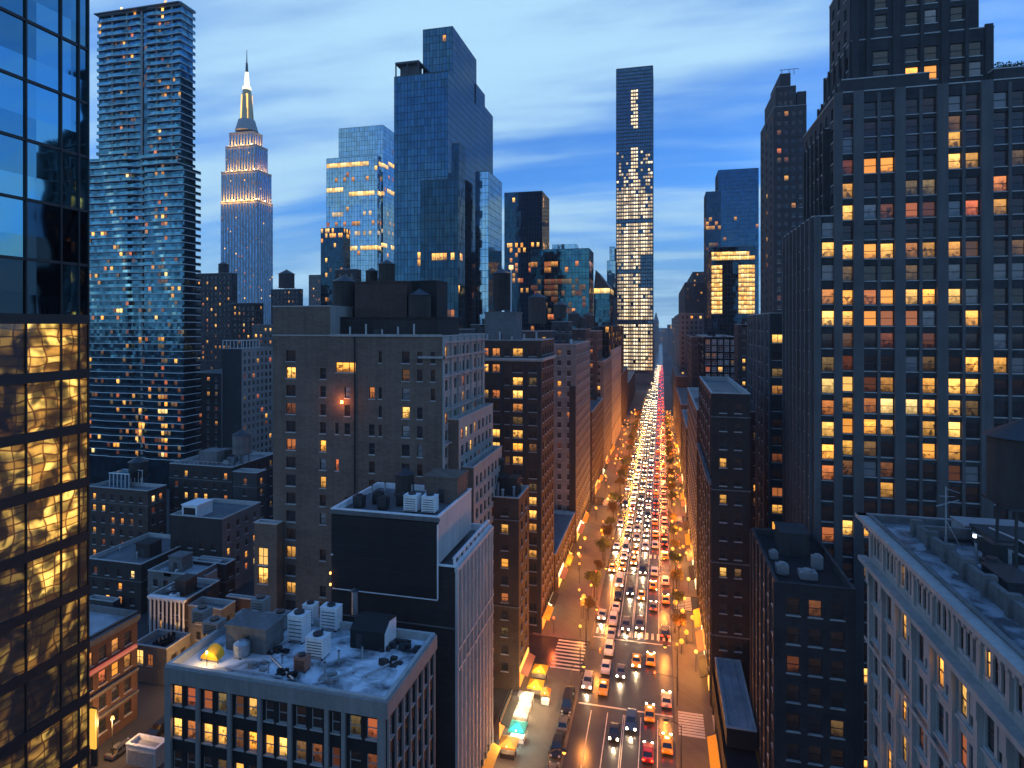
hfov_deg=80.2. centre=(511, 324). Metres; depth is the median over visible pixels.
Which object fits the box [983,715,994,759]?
window
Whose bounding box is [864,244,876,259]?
window
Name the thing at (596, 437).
apartment building
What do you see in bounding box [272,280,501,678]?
brick apartment block
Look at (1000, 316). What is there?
window
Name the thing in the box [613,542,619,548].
car
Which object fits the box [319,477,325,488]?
window
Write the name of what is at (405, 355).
window
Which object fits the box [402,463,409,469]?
window
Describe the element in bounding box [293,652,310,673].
air conditioner
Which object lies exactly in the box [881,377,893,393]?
window
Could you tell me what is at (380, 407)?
window
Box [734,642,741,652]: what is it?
window
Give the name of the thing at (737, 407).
window
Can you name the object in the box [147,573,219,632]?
apartment building
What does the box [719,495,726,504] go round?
window
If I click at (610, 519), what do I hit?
street tree
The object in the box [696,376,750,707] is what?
apartment building
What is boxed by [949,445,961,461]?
window
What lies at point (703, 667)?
lit shop
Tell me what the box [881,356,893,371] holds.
window
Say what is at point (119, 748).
car
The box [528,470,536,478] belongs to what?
window
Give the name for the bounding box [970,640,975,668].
window
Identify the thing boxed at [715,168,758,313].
glass office tower
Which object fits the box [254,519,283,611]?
bay annex
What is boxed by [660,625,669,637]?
car
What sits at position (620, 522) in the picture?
car
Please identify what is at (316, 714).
window
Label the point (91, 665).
window
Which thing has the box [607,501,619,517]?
street tree
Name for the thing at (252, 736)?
window
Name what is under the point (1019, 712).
window
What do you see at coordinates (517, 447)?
window
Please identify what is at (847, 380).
window
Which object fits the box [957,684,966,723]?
window
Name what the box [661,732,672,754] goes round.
taxi
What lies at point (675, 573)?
street tree
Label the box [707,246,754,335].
lit frame building
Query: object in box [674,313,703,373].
building
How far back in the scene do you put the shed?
102.09 m
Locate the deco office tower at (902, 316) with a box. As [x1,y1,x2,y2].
[782,0,1023,767]
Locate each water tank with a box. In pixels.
[127,456,149,480]
[218,262,228,272]
[231,429,252,467]
[278,269,294,288]
[331,275,356,316]
[366,268,377,280]
[378,260,395,280]
[394,468,414,495]
[408,289,431,316]
[492,268,510,311]
[499,457,504,473]
[528,292,546,326]
[553,301,566,320]
[568,311,579,325]
[577,316,585,328]
[582,312,593,329]
[982,418,1023,567]
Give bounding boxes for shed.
[125,733,163,767]
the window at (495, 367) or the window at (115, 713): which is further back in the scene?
the window at (495, 367)
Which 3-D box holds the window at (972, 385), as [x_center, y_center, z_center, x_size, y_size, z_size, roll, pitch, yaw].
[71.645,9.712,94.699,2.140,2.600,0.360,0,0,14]
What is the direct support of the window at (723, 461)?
in the apartment building at (723, 446)
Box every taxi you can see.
[598,678,608,695]
[609,563,615,571]
[619,562,625,570]
[630,556,636,564]
[631,653,640,667]
[632,546,638,553]
[637,590,644,599]
[644,703,655,721]
[646,651,655,665]
[649,580,656,589]
[653,519,657,524]
[653,531,658,536]
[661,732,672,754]
[662,552,667,558]
[662,594,669,603]
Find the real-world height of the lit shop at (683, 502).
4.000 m
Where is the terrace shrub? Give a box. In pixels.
[993,60,1023,67]
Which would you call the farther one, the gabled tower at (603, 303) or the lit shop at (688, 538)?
the gabled tower at (603, 303)
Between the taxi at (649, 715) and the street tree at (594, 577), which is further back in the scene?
the street tree at (594, 577)
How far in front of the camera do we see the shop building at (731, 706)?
99.11 m
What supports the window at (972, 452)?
in the deco office tower at (902, 316)
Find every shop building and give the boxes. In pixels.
[90,604,139,751]
[137,628,190,685]
[712,657,759,767]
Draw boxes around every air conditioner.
[191,604,212,622]
[202,616,226,635]
[234,608,258,615]
[250,594,270,611]
[272,608,290,630]
[287,608,310,644]
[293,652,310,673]
[302,600,318,625]
[305,630,330,660]
[320,602,342,631]
[352,493,365,508]
[372,490,384,504]
[376,495,389,510]
[396,491,404,505]
[403,491,420,512]
[421,492,438,514]
[978,555,1005,563]
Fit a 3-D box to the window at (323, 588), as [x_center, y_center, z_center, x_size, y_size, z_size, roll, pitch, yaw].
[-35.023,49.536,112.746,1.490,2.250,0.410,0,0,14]
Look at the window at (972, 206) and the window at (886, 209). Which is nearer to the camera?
the window at (972, 206)
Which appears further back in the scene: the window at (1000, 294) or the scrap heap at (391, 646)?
the window at (1000, 294)
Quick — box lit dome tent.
[200,643,224,663]
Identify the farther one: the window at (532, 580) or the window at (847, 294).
the window at (532, 580)
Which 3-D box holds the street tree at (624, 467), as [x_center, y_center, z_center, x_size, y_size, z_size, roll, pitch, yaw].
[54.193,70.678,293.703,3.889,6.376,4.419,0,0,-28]
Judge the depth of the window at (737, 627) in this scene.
116.26 m
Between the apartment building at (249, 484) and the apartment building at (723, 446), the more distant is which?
the apartment building at (249, 484)
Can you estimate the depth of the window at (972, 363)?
94.80 m
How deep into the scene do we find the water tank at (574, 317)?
270.01 m
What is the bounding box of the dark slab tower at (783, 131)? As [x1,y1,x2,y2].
[760,68,806,313]
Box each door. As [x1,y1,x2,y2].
[128,749,152,767]
[356,633,361,648]
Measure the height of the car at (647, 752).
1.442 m
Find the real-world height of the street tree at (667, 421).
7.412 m
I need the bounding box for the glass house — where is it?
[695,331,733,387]
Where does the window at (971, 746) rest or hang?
in the stone corner building at (944, 639)
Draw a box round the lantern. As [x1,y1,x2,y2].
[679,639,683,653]
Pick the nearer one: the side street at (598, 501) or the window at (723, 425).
the window at (723, 425)
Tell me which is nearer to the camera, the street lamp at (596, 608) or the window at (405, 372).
the window at (405, 372)
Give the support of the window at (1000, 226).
in the deco office tower at (902, 316)
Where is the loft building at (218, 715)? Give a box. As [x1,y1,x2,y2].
[164,610,436,767]
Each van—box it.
[560,686,574,714]
[615,571,623,586]
[622,497,627,506]
[622,539,629,551]
[636,464,640,470]
[660,525,666,535]
[661,481,665,487]
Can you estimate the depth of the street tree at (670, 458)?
310.15 m
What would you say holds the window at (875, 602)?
in the stone corner building at (944, 639)
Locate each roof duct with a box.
[225,667,282,678]
[270,656,294,679]
[312,669,357,685]
[361,656,404,677]
[939,535,972,541]
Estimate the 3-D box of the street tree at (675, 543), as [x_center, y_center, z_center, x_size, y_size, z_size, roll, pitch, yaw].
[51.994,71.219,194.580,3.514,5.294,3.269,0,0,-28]
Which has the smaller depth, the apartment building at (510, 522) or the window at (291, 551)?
the window at (291, 551)
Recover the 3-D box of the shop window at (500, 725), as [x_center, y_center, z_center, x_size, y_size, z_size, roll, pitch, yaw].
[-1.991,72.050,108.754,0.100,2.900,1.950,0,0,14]
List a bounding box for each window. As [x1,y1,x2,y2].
[90,0,183,457]
[90,652,93,667]
[90,677,93,692]
[98,645,106,662]
[98,669,106,687]
[98,693,106,711]
[98,718,106,736]
[111,638,119,654]
[111,661,119,678]
[111,685,119,702]
[111,709,119,726]
[117,569,121,577]
[117,583,121,590]
[124,631,131,647]
[124,654,131,670]
[124,677,131,693]
[124,700,131,717]
[137,650,143,665]
[146,654,152,667]
[153,579,157,587]
[172,685,182,707]
[172,718,182,739]
[174,750,181,767]
[185,687,194,709]
[185,720,194,742]
[187,753,194,767]
[188,541,192,548]
[195,631,200,640]
[198,276,234,369]
[199,351,270,451]
[199,542,203,549]
[201,690,212,712]
[201,723,212,745]
[204,756,211,767]
[215,693,226,715]
[215,726,226,748]
[218,759,225,767]
[221,135,272,298]
[233,696,243,718]
[233,729,243,751]
[234,306,261,347]
[236,763,242,767]
[246,698,256,720]
[246,732,256,754]
[251,460,272,518]
[257,548,267,566]
[257,568,267,585]
[263,701,274,723]
[263,735,274,757]
[273,291,296,305]
[276,703,286,725]
[276,737,286,760]
[285,350,295,361]
[285,367,295,378]
[285,385,295,396]
[285,403,295,414]
[285,421,295,432]
[285,439,295,450]
[285,457,295,468]
[285,492,295,504]
[285,510,295,522]
[285,528,295,540]
[285,546,295,558]
[285,564,295,576]
[285,582,295,594]
[286,474,295,486]
[287,600,295,610]
[294,706,306,729]
[294,740,306,764]
[310,277,318,303]
[310,709,322,732]
[310,743,322,767]
[319,368,325,379]
[319,386,325,397]
[319,404,325,415]
[319,422,325,434]
[319,440,325,452]
[319,459,325,470]
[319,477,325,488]
[319,495,325,507]
[319,513,325,525]
[319,549,325,561]
[319,586,325,598]
[330,712,340,735]
[330,747,339,767]
[334,423,338,434]
[334,459,338,471]
[335,362,355,373]
[344,386,350,398]
[344,405,350,416]
[344,423,350,435]
[348,715,361,739]
[350,750,360,767]
[365,718,376,741]
[367,753,376,767]
[368,387,374,399]
[368,424,374,436]
[368,443,374,455]
[368,461,374,473]
[378,351,381,363]
[378,387,381,399]
[378,406,381,418]
[378,425,381,436]
[390,718,394,741]
[398,707,401,728]
[398,742,401,763]
[401,352,409,363]
[401,369,409,381]
[401,388,409,400]
[401,426,409,438]
[401,444,409,457]
[402,407,409,419]
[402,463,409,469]
[405,697,408,718]
[405,731,408,751]
[416,352,421,363]
[416,370,422,381]
[416,407,422,419]
[416,426,422,438]
[416,445,422,457]
[416,464,422,476]
[430,352,435,364]
[430,370,435,382]
[430,389,435,401]
[492,348,499,356]
[492,364,499,372]
[492,390,499,397]
[493,403,499,411]
[493,416,499,424]
[493,429,499,437]
[499,719,502,738]
[500,507,508,516]
[500,524,508,534]
[500,541,508,551]
[500,559,508,568]
[500,576,508,585]
[500,593,508,603]
[500,610,508,620]
[500,628,508,637]
[500,645,508,655]
[500,662,508,672]
[512,348,522,356]
[512,364,522,372]
[512,377,522,385]
[512,390,522,398]
[512,404,522,411]
[512,443,522,451]
[512,456,522,464]
[513,417,522,425]
[513,430,522,438]
[513,469,522,478]
[520,672,522,685]
[528,348,536,356]
[528,378,536,385]
[528,404,536,412]
[528,417,536,425]
[528,431,536,439]
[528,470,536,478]
[529,365,536,372]
[529,391,536,399]
[529,444,536,452]
[529,484,536,492]
[529,497,536,505]
[529,510,536,518]
[529,523,536,532]
[529,537,536,545]
[529,550,536,558]
[529,563,536,572]
[529,577,536,585]
[529,603,536,612]
[529,616,536,625]
[617,90,651,369]
[687,398,695,571]
[695,340,696,387]
[699,392,706,653]
[712,713,714,731]
[719,404,726,413]
[719,422,726,431]
[719,440,726,450]
[719,458,726,468]
[719,476,726,486]
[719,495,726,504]
[719,513,726,523]
[719,531,726,541]
[719,549,726,559]
[719,567,726,577]
[719,586,726,596]
[719,604,726,614]
[719,622,726,632]
[719,640,726,651]
[734,404,741,413]
[734,422,741,432]
[734,441,741,450]
[734,459,741,469]
[734,477,741,487]
[734,496,741,505]
[734,514,741,524]
[734,532,741,542]
[734,550,741,560]
[734,569,741,579]
[734,587,741,597]
[734,605,741,616]
[734,624,741,634]
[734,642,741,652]
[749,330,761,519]
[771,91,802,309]
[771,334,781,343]
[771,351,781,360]
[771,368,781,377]
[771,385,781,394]
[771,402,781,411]
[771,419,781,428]
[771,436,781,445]
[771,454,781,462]
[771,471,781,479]
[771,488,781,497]
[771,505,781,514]
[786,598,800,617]
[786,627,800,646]
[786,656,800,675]
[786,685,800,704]
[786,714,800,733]
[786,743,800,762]
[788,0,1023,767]
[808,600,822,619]
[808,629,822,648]
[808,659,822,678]
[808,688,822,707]
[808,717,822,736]
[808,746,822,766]
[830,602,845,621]
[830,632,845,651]
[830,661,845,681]
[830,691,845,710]
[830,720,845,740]
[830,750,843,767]
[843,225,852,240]
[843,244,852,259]
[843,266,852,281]
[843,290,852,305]
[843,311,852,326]
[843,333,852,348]
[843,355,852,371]
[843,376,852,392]
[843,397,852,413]
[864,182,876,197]
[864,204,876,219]
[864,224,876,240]
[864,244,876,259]
[864,266,876,281]
[864,290,876,305]
[864,311,876,326]
[864,333,876,348]
[864,356,876,371]
[864,377,876,392]
[864,398,876,413]
[864,419,876,435]
[864,441,876,457]
[872,50,889,65]
[873,69,887,75]
[873,580,877,606]
[873,615,877,643]
[873,651,877,679]
[873,688,877,716]
[873,724,877,753]
[881,157,893,173]
[881,181,893,197]
[881,203,893,219]
[881,224,893,239]
[881,243,893,258]
[881,265,893,281]
[881,289,892,305]
[881,311,893,326]
[881,333,893,348]
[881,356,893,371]
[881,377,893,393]
[881,398,893,414]
[881,420,893,435]
[881,442,893,458]
[881,462,893,478]
[885,597,890,624]
[885,634,890,663]
[885,674,890,702]
[885,711,890,740]
[889,556,892,577]
[889,750,890,767]
[900,567,903,589]
[900,614,906,644]
[900,653,906,685]
[900,697,906,726]
[900,735,905,767]
[904,570,908,593]
[906,242,918,258]
[906,265,918,280]
[906,289,918,304]
[906,310,918,326]
[906,333,918,348]
[906,356,918,372]
[906,378,918,393]
[916,585,920,607]
[916,634,923,666]
[916,676,923,711]
[916,723,923,755]
[921,590,926,613]
[923,222,935,238]
[923,242,935,257]
[923,264,935,280]
[923,289,935,304]
[923,310,935,326]
[923,333,935,348]
[923,356,935,372]
[923,378,935,394]
[923,399,935,415]
[935,603,940,629]
[935,657,943,693]
[935,702,943,740]
[939,749,942,767]
[941,608,946,635]
[949,178,961,194]
[949,200,961,216]
[949,221,961,237]
[949,241,961,257]
[949,264,961,280]
[949,288,961,304]
[949,310,961,326]
[949,333,961,349]
[949,357,961,372]
[949,378,961,394]
[949,400,961,416]
[949,422,961,438]
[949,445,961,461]
[957,626,963,654]
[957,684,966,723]
[957,733,966,767]
[964,633,970,661]
[966,177,979,193]
[966,200,979,216]
[966,221,979,236]
[966,241,979,256]
[966,263,979,279]
[966,288,979,304]
[966,310,979,326]
[966,333,979,349]
[966,357,979,373]
[966,379,979,395]
[966,401,979,417]
[966,422,979,439]
[966,445,979,462]
[967,715,972,731]
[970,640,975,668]
[971,746,972,767]
[983,652,990,683]
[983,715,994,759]
[991,659,998,692]
[994,129,1007,144]
[994,150,1007,167]
[994,175,1007,192]
[994,198,1007,215]
[994,220,1007,236]
[994,240,1007,256]
[994,263,1007,279]
[994,288,1007,304]
[994,310,1007,326]
[994,333,1007,349]
[994,357,1007,373]
[994,379,1007,395]
[994,401,1007,418]
[995,752,1001,767]
[999,670,1004,699]
[1013,685,1022,718]
[1019,752,1023,767]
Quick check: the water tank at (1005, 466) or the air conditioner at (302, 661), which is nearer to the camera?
the water tank at (1005, 466)
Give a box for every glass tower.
[0,0,89,767]
[326,125,393,280]
[394,26,492,328]
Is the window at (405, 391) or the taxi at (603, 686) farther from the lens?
the taxi at (603, 686)
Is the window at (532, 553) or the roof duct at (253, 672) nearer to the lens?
the roof duct at (253, 672)
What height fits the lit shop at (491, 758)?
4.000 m
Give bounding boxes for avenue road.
[562,343,675,767]
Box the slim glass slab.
[475,171,501,323]
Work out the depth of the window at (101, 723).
107.60 m
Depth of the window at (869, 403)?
98.26 m
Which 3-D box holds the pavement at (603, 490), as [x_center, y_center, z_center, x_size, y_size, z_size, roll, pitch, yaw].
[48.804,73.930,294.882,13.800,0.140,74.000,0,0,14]
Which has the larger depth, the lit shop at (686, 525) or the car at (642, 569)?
the lit shop at (686, 525)
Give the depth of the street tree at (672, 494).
245.53 m
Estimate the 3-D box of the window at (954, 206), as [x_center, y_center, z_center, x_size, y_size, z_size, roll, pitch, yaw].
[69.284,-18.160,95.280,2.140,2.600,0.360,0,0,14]
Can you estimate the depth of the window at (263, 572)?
113.59 m
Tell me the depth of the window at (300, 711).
66.24 m
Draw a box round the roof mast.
[509,265,512,311]
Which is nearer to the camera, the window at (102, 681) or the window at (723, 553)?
the window at (102, 681)
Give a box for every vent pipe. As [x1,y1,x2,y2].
[350,587,358,614]
[974,541,978,559]
[1007,547,1012,563]
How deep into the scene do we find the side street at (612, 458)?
336.28 m
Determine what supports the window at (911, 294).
in the deco office tower at (902, 316)
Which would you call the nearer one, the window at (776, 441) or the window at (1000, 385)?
the window at (1000, 385)
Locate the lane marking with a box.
[579,365,672,767]
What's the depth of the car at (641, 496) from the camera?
256.46 m
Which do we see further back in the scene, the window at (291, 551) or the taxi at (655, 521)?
the taxi at (655, 521)
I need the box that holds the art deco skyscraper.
[220,53,272,323]
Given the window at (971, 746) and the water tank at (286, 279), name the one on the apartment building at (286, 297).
the water tank at (286, 279)
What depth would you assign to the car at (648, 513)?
233.52 m
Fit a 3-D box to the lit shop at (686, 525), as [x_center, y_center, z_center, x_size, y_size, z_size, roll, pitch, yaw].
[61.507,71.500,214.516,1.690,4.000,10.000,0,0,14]
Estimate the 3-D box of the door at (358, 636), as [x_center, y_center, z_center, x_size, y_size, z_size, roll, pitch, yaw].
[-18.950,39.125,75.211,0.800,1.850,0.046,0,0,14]
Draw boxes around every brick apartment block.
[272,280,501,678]
[484,312,555,633]
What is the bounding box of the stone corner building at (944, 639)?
[855,512,1023,767]
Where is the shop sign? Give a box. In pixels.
[90,707,97,765]
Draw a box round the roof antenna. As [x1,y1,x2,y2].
[936,486,962,550]
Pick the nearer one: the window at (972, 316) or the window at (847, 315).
the window at (972, 316)
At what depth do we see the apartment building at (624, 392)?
471.60 m
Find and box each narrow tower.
[321,227,349,304]
[607,247,617,325]
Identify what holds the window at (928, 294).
in the deco office tower at (902, 316)
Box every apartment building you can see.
[90,469,166,555]
[90,532,180,614]
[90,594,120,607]
[147,550,222,624]
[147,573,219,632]
[169,447,272,533]
[170,498,260,589]
[187,596,235,646]
[193,555,235,598]
[196,273,236,370]
[196,339,272,453]
[203,569,217,579]
[225,593,253,612]
[231,303,263,347]
[232,468,266,518]
[252,324,272,346]
[271,289,302,323]
[309,275,320,305]
[335,269,360,281]
[459,329,474,332]
[470,319,484,332]
[492,473,529,690]
[522,330,555,343]
[551,321,571,343]
[554,339,589,542]
[554,510,574,591]
[572,329,589,340]
[590,330,602,399]
[590,397,603,502]
[598,356,611,464]
[610,345,620,445]
[621,367,627,426]
[628,370,634,409]
[672,364,687,430]
[676,388,687,441]
[677,390,687,473]
[682,409,687,514]
[687,387,754,595]
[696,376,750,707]
[734,318,746,388]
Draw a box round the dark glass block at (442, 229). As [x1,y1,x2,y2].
[420,143,464,328]
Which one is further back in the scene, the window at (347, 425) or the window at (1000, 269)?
the window at (347, 425)
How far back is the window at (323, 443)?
112.90 m
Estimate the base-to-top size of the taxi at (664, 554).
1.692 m
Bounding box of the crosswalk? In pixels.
[550,499,705,738]
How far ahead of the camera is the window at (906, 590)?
61.03 m
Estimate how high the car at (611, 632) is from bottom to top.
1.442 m
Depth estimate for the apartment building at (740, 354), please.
282.79 m
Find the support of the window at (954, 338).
in the deco office tower at (902, 316)
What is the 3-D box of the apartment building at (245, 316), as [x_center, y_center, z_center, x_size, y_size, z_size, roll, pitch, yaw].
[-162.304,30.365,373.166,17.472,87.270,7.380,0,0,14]
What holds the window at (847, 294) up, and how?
in the deco office tower at (902, 316)
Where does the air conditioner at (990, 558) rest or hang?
on the stone corner building at (944, 639)
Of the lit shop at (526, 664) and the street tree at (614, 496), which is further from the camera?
the street tree at (614, 496)
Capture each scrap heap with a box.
[248,660,267,671]
[267,645,289,654]
[275,667,297,677]
[318,671,338,684]
[379,641,396,652]
[379,655,402,667]
[393,638,410,644]
[399,642,421,653]
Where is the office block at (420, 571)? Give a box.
[329,468,493,767]
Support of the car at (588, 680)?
on the avenue road
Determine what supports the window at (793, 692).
in the infill building at (803, 589)
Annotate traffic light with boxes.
[580,648,600,674]
[654,671,677,705]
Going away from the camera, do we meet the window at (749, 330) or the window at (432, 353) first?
the window at (432, 353)
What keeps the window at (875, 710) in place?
in the stone corner building at (944, 639)
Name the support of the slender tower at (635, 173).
on the ground
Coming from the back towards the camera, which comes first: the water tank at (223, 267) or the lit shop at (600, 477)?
the water tank at (223, 267)
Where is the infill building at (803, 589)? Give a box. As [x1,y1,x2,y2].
[750,521,856,767]
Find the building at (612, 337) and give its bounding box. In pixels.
[595,326,622,373]
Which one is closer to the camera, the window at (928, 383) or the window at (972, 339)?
the window at (972, 339)
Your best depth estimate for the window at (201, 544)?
166.33 m
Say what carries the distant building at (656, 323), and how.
on the ground
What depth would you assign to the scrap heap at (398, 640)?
76.34 m
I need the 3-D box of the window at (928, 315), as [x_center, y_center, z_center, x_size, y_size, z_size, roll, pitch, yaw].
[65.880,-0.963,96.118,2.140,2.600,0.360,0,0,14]
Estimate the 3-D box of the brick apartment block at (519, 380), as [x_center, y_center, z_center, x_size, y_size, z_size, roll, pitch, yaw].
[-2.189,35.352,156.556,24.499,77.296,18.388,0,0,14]
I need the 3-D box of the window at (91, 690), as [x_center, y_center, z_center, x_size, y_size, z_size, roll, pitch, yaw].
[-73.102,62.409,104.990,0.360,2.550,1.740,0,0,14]
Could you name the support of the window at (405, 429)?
in the brick apartment block at (417, 405)
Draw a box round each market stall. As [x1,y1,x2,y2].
[498,735,518,761]
[508,720,527,744]
[513,705,529,721]
[517,690,533,712]
[527,678,544,698]
[532,664,548,683]
[540,687,550,705]
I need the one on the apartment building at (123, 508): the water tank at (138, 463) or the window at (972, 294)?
the water tank at (138, 463)
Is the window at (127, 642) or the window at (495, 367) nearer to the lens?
the window at (127, 642)
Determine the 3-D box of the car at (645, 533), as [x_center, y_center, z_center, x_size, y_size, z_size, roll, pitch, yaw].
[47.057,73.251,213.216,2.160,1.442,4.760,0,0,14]
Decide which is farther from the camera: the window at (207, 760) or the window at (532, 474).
the window at (532, 474)
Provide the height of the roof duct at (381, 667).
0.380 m
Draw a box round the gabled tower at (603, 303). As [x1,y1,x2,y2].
[594,271,613,329]
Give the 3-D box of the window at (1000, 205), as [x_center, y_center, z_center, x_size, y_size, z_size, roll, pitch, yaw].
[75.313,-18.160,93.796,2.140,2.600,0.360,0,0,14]
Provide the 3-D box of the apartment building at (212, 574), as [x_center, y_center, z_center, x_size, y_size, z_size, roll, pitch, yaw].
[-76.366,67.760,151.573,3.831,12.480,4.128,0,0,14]
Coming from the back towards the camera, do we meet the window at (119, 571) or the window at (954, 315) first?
the window at (119, 571)
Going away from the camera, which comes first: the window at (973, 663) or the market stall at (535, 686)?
the window at (973, 663)
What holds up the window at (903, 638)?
in the stone corner building at (944, 639)
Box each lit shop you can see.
[481,738,500,767]
[499,688,518,738]
[519,647,534,685]
[542,600,553,628]
[548,587,558,605]
[558,563,568,585]
[564,550,572,567]
[569,540,577,554]
[577,520,584,539]
[581,511,588,523]
[585,500,592,513]
[595,480,600,493]
[598,472,603,482]
[603,461,607,473]
[680,491,684,499]
[681,498,685,509]
[683,520,688,532]
[685,530,690,547]
[686,545,693,565]
[688,562,695,587]
[693,604,701,629]
[696,628,705,654]
[698,650,708,688]
[707,729,721,767]
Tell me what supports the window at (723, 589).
in the apartment building at (723, 446)
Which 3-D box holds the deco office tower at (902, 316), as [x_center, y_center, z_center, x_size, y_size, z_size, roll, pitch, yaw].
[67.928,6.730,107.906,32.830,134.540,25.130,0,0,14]
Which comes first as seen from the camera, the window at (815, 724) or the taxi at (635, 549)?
the window at (815, 724)
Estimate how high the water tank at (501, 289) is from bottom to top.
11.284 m
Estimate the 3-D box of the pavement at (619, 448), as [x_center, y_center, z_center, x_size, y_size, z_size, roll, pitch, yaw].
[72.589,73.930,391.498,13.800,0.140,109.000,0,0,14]
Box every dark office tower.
[504,191,548,330]
[531,244,593,330]
[704,191,720,333]
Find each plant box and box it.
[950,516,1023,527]
[979,562,1023,595]
[980,536,1018,564]
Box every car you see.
[104,738,129,759]
[146,716,163,736]
[545,761,559,767]
[549,732,564,758]
[557,713,570,733]
[582,669,593,689]
[598,609,606,619]
[601,659,610,673]
[604,639,614,655]
[607,627,615,639]
[608,611,617,625]
[608,721,620,741]
[612,601,619,611]
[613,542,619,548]
[614,588,622,599]
[616,663,625,678]
[617,519,623,526]
[621,552,627,559]
[621,616,630,630]
[624,533,630,539]
[625,708,637,731]
[626,525,631,530]
[626,586,633,594]
[633,532,639,540]
[634,524,640,531]
[635,615,643,629]
[639,494,643,500]
[639,563,646,573]
[642,541,648,549]
[642,741,653,763]
[643,531,648,536]
[644,521,649,526]
[645,510,650,517]
[649,600,657,610]
[651,566,657,574]
[652,540,658,547]
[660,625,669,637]
[661,538,667,545]
[661,690,671,707]
[662,516,666,522]
[662,575,668,584]
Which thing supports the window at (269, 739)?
in the loft building at (218, 715)
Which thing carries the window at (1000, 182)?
in the deco office tower at (902, 316)
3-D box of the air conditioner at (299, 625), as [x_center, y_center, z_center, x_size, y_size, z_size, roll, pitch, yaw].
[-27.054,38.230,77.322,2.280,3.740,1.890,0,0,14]
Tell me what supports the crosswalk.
on the avenue road
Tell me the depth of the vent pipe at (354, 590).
84.03 m
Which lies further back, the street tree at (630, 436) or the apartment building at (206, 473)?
the street tree at (630, 436)
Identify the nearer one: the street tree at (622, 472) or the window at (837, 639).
the window at (837, 639)
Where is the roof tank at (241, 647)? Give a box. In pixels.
[233,638,249,659]
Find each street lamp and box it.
[111,716,114,760]
[548,749,566,767]
[585,607,598,645]
[663,644,677,676]
[663,719,681,767]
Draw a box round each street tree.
[580,595,595,620]
[584,570,601,596]
[594,536,611,560]
[594,560,603,572]
[600,525,613,536]
[605,516,615,525]
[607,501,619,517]
[609,491,622,509]
[614,476,625,485]
[616,468,626,476]
[620,457,629,464]
[620,464,628,477]
[627,434,635,439]
[664,419,670,428]
[665,450,673,462]
[665,455,674,467]
[665,482,676,490]
[665,490,677,506]
[666,468,674,476]
[666,476,675,482]
[668,513,678,522]
[668,524,678,538]
[668,550,683,568]
[669,539,679,549]
[669,568,684,588]
[670,612,686,639]
[671,589,684,612]
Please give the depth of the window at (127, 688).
112.68 m
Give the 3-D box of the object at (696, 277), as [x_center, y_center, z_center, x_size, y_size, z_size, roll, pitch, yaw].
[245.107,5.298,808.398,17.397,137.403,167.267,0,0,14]
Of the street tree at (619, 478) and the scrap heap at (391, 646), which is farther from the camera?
the street tree at (619, 478)
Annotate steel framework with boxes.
[972,527,1023,557]
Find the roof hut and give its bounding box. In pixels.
[350,611,395,651]
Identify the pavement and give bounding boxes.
[493,666,582,767]
[532,505,619,641]
[594,460,630,498]
[610,426,638,457]
[623,390,646,423]
[663,376,675,432]
[665,435,681,474]
[667,480,687,515]
[668,521,698,597]
[671,609,726,767]
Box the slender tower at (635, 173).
[616,65,653,382]
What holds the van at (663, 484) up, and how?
on the avenue road
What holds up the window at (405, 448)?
in the brick apartment block at (417, 405)
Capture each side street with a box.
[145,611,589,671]
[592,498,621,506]
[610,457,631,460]
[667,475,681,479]
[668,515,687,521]
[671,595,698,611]
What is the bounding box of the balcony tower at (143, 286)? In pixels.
[90,0,200,488]
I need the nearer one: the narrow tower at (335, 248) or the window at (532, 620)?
the window at (532, 620)
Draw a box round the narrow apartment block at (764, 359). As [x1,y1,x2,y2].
[747,313,781,528]
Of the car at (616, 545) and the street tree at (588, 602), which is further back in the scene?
the car at (616, 545)
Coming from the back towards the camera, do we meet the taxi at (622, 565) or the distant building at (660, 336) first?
the distant building at (660, 336)
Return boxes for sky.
[90,0,1023,327]
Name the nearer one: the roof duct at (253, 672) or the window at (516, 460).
the roof duct at (253, 672)
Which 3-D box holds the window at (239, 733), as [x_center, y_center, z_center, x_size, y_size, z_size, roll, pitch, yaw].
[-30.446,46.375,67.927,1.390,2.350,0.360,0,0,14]
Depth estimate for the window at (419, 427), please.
108.34 m
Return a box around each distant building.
[654,313,658,348]
[654,329,655,355]
[654,334,654,364]
[659,331,662,342]
[663,328,666,348]
[667,325,671,355]
[672,318,673,361]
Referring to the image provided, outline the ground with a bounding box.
[90,328,673,767]
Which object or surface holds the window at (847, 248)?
in the deco office tower at (902, 316)
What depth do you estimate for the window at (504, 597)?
123.55 m
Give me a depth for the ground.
118.50 m
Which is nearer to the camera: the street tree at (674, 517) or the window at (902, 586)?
the window at (902, 586)
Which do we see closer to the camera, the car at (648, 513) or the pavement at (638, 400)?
the car at (648, 513)
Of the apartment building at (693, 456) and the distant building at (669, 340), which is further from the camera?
the distant building at (669, 340)
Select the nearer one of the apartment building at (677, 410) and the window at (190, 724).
the window at (190, 724)

